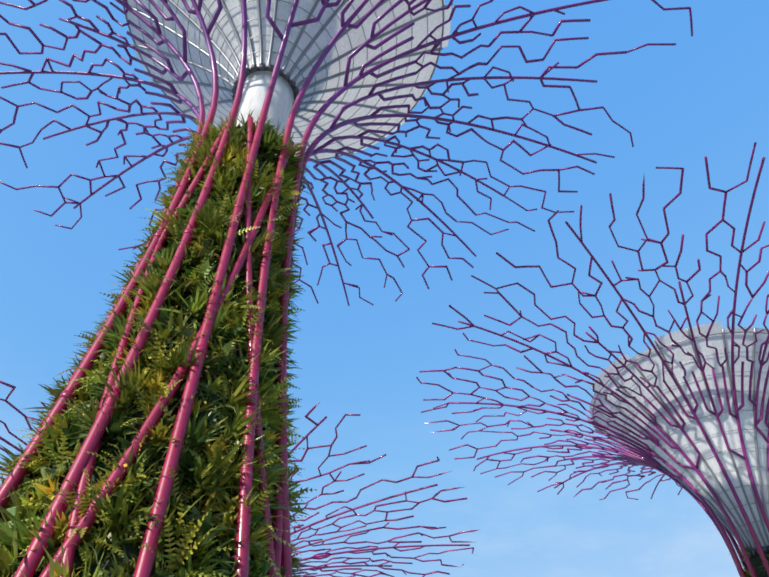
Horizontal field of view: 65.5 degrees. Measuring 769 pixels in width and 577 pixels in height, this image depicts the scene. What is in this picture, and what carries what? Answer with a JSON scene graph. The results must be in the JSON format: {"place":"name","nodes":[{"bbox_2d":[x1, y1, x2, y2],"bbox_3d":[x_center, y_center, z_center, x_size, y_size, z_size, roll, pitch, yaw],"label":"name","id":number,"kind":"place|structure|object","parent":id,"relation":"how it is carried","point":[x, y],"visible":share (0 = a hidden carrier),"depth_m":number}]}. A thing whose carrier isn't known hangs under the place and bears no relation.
{"place":"outdoors","nodes":[
{"label":"outdoors","id":0,"kind":"place"},
{"bbox_2d":[7,126,278,576],"bbox_3d":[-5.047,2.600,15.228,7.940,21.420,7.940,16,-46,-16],"label":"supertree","id":1,"kind":"object","parent":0,"point":[130,551],"depth_m":11.71},
{"bbox_2d":[0,109,316,576],"bbox_3d":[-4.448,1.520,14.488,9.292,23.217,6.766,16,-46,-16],"label":"vertical garden plants","id":2,"kind":"object","parent":1,"relation":"attached to","point":[193,534],"visible":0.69,"depth_m":12.48},
{"bbox_2d":[125,0,450,158],"bbox_3d":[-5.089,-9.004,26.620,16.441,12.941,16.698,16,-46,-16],"label":"canopy funnel","id":3,"kind":"object","parent":1,"relation":"on","point":[256,84],"visible":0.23,"depth_m":28.22},
{"bbox_2d":[232,63,300,115],"bbox_3d":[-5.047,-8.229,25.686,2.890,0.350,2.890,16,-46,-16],"label":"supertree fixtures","id":4,"kind":"object","parent":3,"relation":"attached to","point":[270,68],"visible":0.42,"depth_m":24.93},
{"bbox_2d":[122,0,452,160],"bbox_3d":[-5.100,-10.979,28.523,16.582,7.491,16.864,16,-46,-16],"label":"canopy ribs","id":5,"kind":"object","parent":3,"relation":"attached to","point":[270,51],"visible":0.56,"depth_m":27.74},
{"bbox_2d":[0,0,768,576],"label":"sky","id":6,"kind":"structure","parent":0,"point":[693,99]},
{"bbox_2d":[749,549,768,576],"bbox_3d":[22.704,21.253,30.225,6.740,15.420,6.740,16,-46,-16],"label":"core","id":7,"kind":"object","parent":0,"point":[756,561],"visible":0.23,"depth_m":34.52},
{"bbox_2d":[587,322,768,548],"bbox_3d":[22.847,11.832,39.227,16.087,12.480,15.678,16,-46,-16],"label":"canopy funnel","id":8,"kind":"object","parent":7,"relation":"on","point":[710,425],"visible":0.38,"depth_m":37.95},
{"bbox_2d":[589,328,768,550],"bbox_3d":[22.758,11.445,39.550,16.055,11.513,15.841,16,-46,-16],"label":"canopy ribs","id":9,"kind":"object","parent":8,"relation":"attached to","point":[722,519],"visible":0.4,"depth_m":37.64},
{"bbox_2d":[742,545,768,563],"bbox_3d":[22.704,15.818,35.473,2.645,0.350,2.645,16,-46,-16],"label":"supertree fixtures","id":10,"kind":"object","parent":8,"relation":"attached to","point":[752,552],"visible":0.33,"depth_m":34.93},
{"bbox_2d":[729,545,767,576],"bbox_3d":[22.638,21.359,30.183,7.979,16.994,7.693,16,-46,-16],"label":"plants","id":11,"kind":"object","parent":7,"relation":"attached to","point":[747,574],"visible":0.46,"depth_m":35.28},
{"label":"plaza","id":12,"kind":"structure","parent":0,"visible":0},
{"bbox_2d":[0,381,477,576],"bbox_3d":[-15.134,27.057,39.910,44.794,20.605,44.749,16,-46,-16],"label":"supertree rods","id":13,"kind":"object","parent":12,"relation":"on","point":[327,555],"visible":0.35,"depth_m":43.70},
{"bbox_2d":[0,0,692,576],"bbox_3d":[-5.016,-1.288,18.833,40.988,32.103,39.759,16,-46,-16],"label":"supertree rods","id":14,"kind":"object","parent":12,"relation":"on","point":[78,476],"visible":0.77,"depth_m":22.76},
{"bbox_2d":[416,142,768,576],"bbox_3d":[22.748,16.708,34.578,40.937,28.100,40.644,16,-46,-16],"label":"supertree rods","id":15,"kind":"object","parent":12,"relation":"on","point":[636,457],"visible":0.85,"depth_m":38.14}
]}

